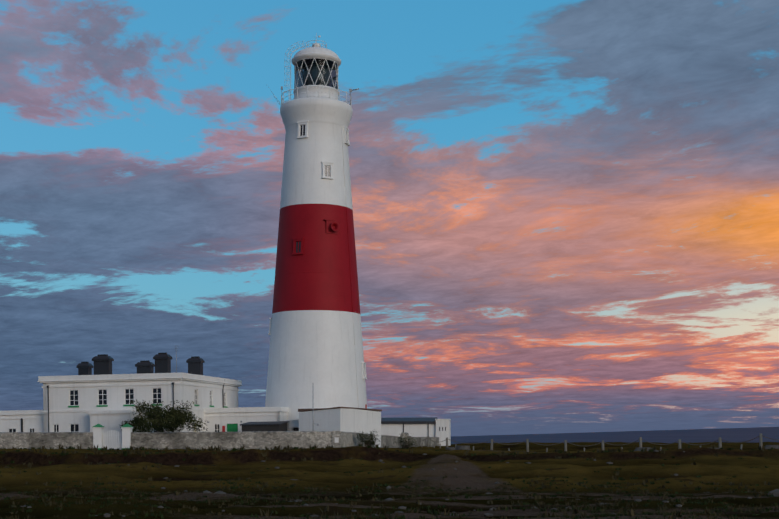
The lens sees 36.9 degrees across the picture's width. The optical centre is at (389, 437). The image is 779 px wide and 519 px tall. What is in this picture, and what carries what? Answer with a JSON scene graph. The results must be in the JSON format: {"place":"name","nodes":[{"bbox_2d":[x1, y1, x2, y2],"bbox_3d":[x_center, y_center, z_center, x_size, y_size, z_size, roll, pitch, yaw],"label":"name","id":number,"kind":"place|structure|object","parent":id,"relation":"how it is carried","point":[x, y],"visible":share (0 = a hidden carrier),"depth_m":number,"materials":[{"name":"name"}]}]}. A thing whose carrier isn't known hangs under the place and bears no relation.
{"place":"outdoors","nodes":[
{"label":"outdoors","id":0,"kind":"place"},
{"bbox_2d":[76,353,204,374],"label":"chimneys","id":1,"kind":"object","parent":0,"point":[103,364],"visible":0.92,"depth_m":108.43,"materials":[{"name":"black metal"}]},
{"bbox_2d":[354,429,382,446],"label":"bush","id":2,"kind":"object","parent":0,"point":[373,441],"depth_m":98.90,"materials":[{"name":"green plant"}]},
{"bbox_2d":[0,442,778,518],"bbox_3d":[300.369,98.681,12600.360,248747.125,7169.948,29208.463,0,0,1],"label":"terrain","id":3,"kind":"structure","parent":0,"point":[721,469],"depth_m":61.40,"materials":[{"name":"green plant"}]},
{"bbox_2d":[0,410,138,448],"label":"annex building","id":4,"kind":"structure","parent":3,"relation":"on","point":[109,420],"depth_m":105.07,"materials":[{"name":"white paint"}]},
{"bbox_2d":[8,428,34,431],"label":"wing window frames","id":5,"kind":"structure","parent":4,"relation":"attached to","point":[16,429],"depth_m":108.67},
{"bbox_2d":[9,429,33,431],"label":"window glass","id":6,"kind":"object","parent":5,"relation":"in","point":[14,430],"visible":0.1,"depth_m":108.73,"materials":[{"name":"black glass"}]},
{"bbox_2d":[92,427,132,447],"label":"gate pillars","id":7,"kind":"structure","parent":3,"relation":"on","point":[98,432],"depth_m":94.95,"materials":[{"name":"white paint"}]},
{"bbox_2d":[103,430,121,449],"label":"picket gate","id":8,"kind":"structure","parent":3,"relation":"on","point":[114,446],"depth_m":95.26,"materials":[{"name":"white paint"}]},
{"bbox_2d":[93,424,132,449],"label":"gatepost caps","id":9,"kind":"object","parent":3,"relation":"on","point":[125,425],"visible":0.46,"depth_m":94.94,"materials":[{"name":"green paint"}]},
{"bbox_2d":[37,373,241,431],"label":"keeper's house walls","id":10,"kind":"structure","parent":3,"relation":"on","point":[63,415],"depth_m":106.43,"materials":[{"name":"white paint"}]},
{"bbox_2d":[47,382,223,431],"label":"rainwater pipes","id":11,"kind":"object","parent":10,"relation":"attached to","point":[173,401],"visible":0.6,"depth_m":106.95,"materials":[{"name":"white metal"}]},
{"bbox_2d":[54,388,224,431],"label":"window panes","id":12,"kind":"structure","parent":10,"relation":"in","point":[75,392],"depth_m":106.18,"materials":[{"name":"black glass"}]},
{"bbox_2d":[53,388,225,431],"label":"window frames","id":13,"kind":"structure","parent":10,"relation":"attached to","point":[102,394],"depth_m":106.62,"materials":[{"name":"white paint"}]},
{"bbox_2d":[68,404,227,407],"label":"window sills","id":14,"kind":"structure","parent":10,"relation":"attached to","point":[134,405],"depth_m":105.99,"materials":[{"name":"green paint"}]},
{"bbox_2d":[120,399,207,431],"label":"bush","id":15,"kind":"object","parent":3,"relation":"on","point":[169,418],"depth_m":99.72,"materials":[{"name":"green plant"}]},
{"bbox_2d":[0,431,438,450],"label":"compound wall","id":16,"kind":"structure","parent":3,"relation":"on","point":[229,441],"depth_m":94.93,"materials":[{"name":"stone"}]},
{"bbox_2d":[0,431,438,437],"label":"wall coping","id":17,"kind":"object","parent":16,"relation":"on","point":[190,432],"visible":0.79,"depth_m":95.04,"materials":[{"name":"grey stone"}]},
{"bbox_2d":[204,407,288,431],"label":"link walls","id":18,"kind":"structure","parent":3,"relation":"on","point":[221,417],"depth_m":109.77,"materials":[{"name":"white paint"}]},
{"bbox_2d":[227,424,237,431],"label":"green door","id":19,"kind":"structure","parent":18,"relation":"attached to","point":[232,427],"depth_m":109.98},
{"bbox_2d":[242,423,286,431],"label":"timber shed","id":20,"kind":"structure","parent":3,"relation":"on","point":[282,427],"depth_m":104.73,"materials":[{"name":"black wood"}]},
{"bbox_2d":[240,421,288,425],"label":"roof edge","id":21,"kind":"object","parent":20,"relation":"attached to","point":[268,423],"depth_m":105.44,"materials":[{"name":"grey"}]},
{"bbox_2d":[286,420,298,430],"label":"tower entrance porch","id":22,"kind":"object","parent":3,"relation":"on","point":[292,425],"visible":0.25,"depth_m":106.99,"materials":[{"name":"white paint"}]},
{"bbox_2d":[265,98,367,419],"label":"lighthouse tower","id":23,"kind":"structure","parent":3,"relation":"on","point":[312,362],"depth_m":112.53,"materials":[{"name":"white paint"}]},
{"bbox_2d":[268,318,271,334],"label":"window frame","id":24,"kind":"object","parent":23,"relation":"attached to","point":[269,333],"visible":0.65,"depth_m":115.04,"materials":[{"name":"white paint"}]},
{"bbox_2d":[285,41,306,98],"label":"ladder","id":25,"kind":"object","parent":23,"relation":"attached to","point":[290,56],"visible":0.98,"depth_m":115.20,"materials":[{"name":"white metal"}]},
{"bbox_2d":[292,237,303,254],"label":"window frame","id":26,"kind":"object","parent":23,"relation":"attached to","point":[301,239],"visible":0.9,"depth_m":112.12,"materials":[{"name":"red paint"}]},
{"bbox_2d":[296,242,300,252],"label":"window","id":27,"kind":"structure","parent":26,"relation":"in","point":[297,247],"depth_m":112.27,"materials":[{"name":"black glass"}]},
{"bbox_2d":[297,121,308,138],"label":"window frame","id":28,"kind":"object","parent":23,"relation":"attached to","point":[305,123],"visible":0.88,"depth_m":112.87,"materials":[{"name":"white paint"}]},
{"bbox_2d":[300,125,304,135],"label":"window","id":29,"kind":"structure","parent":28,"relation":"in","point":[303,130],"depth_m":113.04,"materials":[{"name":"black glass"}]},
{"bbox_2d":[269,86,358,104],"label":"gallery fittings","id":30,"kind":"object","parent":23,"relation":"attached to","point":[350,90],"visible":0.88,"depth_m":115.04,"materials":[{"name":"metal"}]},
{"bbox_2d":[291,44,340,99],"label":"lantern roof","id":31,"kind":"structure","parent":23,"relation":"on","point":[317,51],"depth_m":113.99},
{"bbox_2d":[306,33,326,47],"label":"weather vane","id":32,"kind":"object","parent":31,"relation":"attached to","point":[316,40],"visible":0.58,"depth_m":115.21,"materials":[{"name":"white metal"}]},
{"bbox_2d":[295,58,337,88],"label":"lantern glass","id":33,"kind":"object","parent":31,"relation":"in","point":[314,71],"depth_m":114.05,"materials":[{"name":"black glass"}]},
{"bbox_2d":[294,58,338,89],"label":"lattice glazing bars","id":34,"kind":"object","parent":31,"relation":"attached to","point":[319,73],"visible":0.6,"depth_m":114.22,"materials":[{"name":"white metal"}]},
{"bbox_2d":[281,86,351,104],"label":"gallery railing","id":35,"kind":"object","parent":23,"relation":"on","point":[282,99],"visible":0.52,"depth_m":113.16,"materials":[{"name":"white metal"}]},
{"bbox_2d":[275,271,357,277],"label":"tower band line","id":36,"kind":"object","parent":23,"relation":"attached to","point":[315,272],"visible":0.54,"depth_m":112.19,"materials":[{"name":"red paint"}]},
{"bbox_2d":[321,161,333,178],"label":"window frame","id":37,"kind":"object","parent":23,"relation":"attached to","point":[330,164],"visible":0.83,"depth_m":112.60,"materials":[{"name":"white paint"}]},
{"bbox_2d":[325,166,329,176],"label":"upper window pane","id":38,"kind":"object","parent":37,"relation":"in","point":[328,171],"visible":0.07,"depth_m":112.77,"materials":[{"name":"grey glass"}]},
{"bbox_2d":[324,219,339,233],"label":"fog horn","id":39,"kind":"object","parent":23,"relation":"attached to","point":[332,226],"visible":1,"depth_m":112.25,"materials":[{"name":"red metal"}]},
{"bbox_2d":[341,127,346,206],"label":"tower conduit","id":40,"kind":"object","parent":23,"relation":"attached to","point":[343,164],"visible":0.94,"depth_m":114.06,"materials":[{"name":"white metal"}]},
{"bbox_2d":[343,126,349,145],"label":"window frame","id":41,"kind":"object","parent":23,"relation":"attached to","point":[346,129],"visible":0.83,"depth_m":114.68,"materials":[{"name":"white paint"}]},
{"bbox_2d":[346,207,352,311],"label":"red tower conduit","id":42,"kind":"object","parent":23,"relation":"attached to","point":[349,259],"visible":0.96,"depth_m":113.67,"materials":[{"name":"metal"}]},
{"bbox_2d":[353,320,358,407],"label":"tower conduit","id":43,"kind":"object","parent":23,"relation":"attached to","point":[355,360],"visible":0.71,"depth_m":113.28,"materials":[{"name":"white metal"}]},
{"bbox_2d":[361,362,366,378],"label":"window frame","id":44,"kind":"object","parent":23,"relation":"attached to","point":[363,372],"visible":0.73,"depth_m":114.46,"materials":[{"name":"white paint"}]},
{"bbox_2d":[299,408,380,446],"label":"block walls","id":45,"kind":"structure","parent":3,"relation":"on","point":[351,420],"depth_m":104.51,"materials":[{"name":"white paint"}]},
{"bbox_2d":[298,407,381,411],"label":"roof edge","id":46,"kind":"object","parent":45,"relation":"on","point":[305,410],"visible":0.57,"depth_m":104.69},
{"bbox_2d":[0,443,772,518],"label":"grass tufts","id":47,"kind":"object","parent":3,"relation":"on","point":[503,453],"visible":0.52,"depth_m":59.81,"materials":[{"name":"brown plant"}]},
{"bbox_2d":[0,444,778,518],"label":"grass tussocks","id":48,"kind":"object","parent":3,"relation":"on","point":[308,490],"depth_m":54.19,"materials":[{"name":"green plant"}]},
{"bbox_2d":[0,476,778,518],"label":"grass tufts","id":49,"kind":"object","parent":3,"relation":"on","point":[469,495],"visible":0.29,"depth_m":41.97,"materials":[{"name":"green plant"}]},
{"bbox_2d":[21,445,778,516],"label":"rocks","id":50,"kind":"object","parent":3,"relation":"on","point":[775,492],"visible":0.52,"depth_m":44.47,"materials":[{"name":"grey stone"}]},
{"bbox_2d":[400,432,408,444],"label":"gate piers","id":51,"kind":"structure","parent":3,"relation":"on","point":[405,433],"depth_m":123.06,"materials":[{"name":"stone"}]},
{"bbox_2d":[455,446,470,449],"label":"stone block","id":52,"kind":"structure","parent":3,"relation":"on","point":[462,448],"depth_m":111.11,"materials":[{"name":"grey stone"}]},
{"bbox_2d":[409,433,762,451],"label":"fence posts","id":53,"kind":"object","parent":3,"relation":"on","point":[640,443],"visible":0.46,"depth_m":108.44,"materials":[{"name":"white wood"}]},
{"bbox_2d":[411,435,777,445],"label":"rope fence","id":54,"kind":"object","parent":53,"relation":"attached to","point":[605,442],"visible":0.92,"depth_m":103.68,"materials":[{"name":"grey"}]},
{"bbox_2d":[634,447,652,450],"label":"stone block","id":55,"kind":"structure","parent":3,"relation":"on","point":[639,448],"depth_m":94.99,"materials":[{"name":"grey stone"}]},
{"bbox_2d":[765,445,778,448],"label":"stone block","id":56,"kind":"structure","parent":3,"relation":"on","point":[773,446],"depth_m":84.63,"materials":[{"name":"grey stone"}]},
{"bbox_2d":[0,0,778,435],"label":"sky","id":57,"kind":"structure","parent":0,"point":[566,212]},
{"bbox_2d":[393,434,419,448],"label":"bush","id":58,"kind":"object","parent":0,"point":[405,439],"depth_m":104.08,"materials":[{"name":"green plant"}]},
{"bbox_2d":[381,419,450,445],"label":"store walls","id":59,"kind":"structure","parent":0,"point":[416,430],"depth_m":148.74,"materials":[{"name":"white paint"}]},
{"bbox_2d":[381,417,436,423],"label":"roof","id":60,"kind":"structure","parent":59,"relation":"on","point":[425,420],"depth_m":149.56,"materials":[{"name":"grey metal"}]},
{"bbox_2d":[451,427,778,443],"bbox_3d":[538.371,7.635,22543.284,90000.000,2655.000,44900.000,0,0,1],"label":"sea water","id":61,"kind":"structure","parent":0,"point":[730,435],"depth_m":1654.47,"materials":[{"name":"blue liquid"}]}
]}

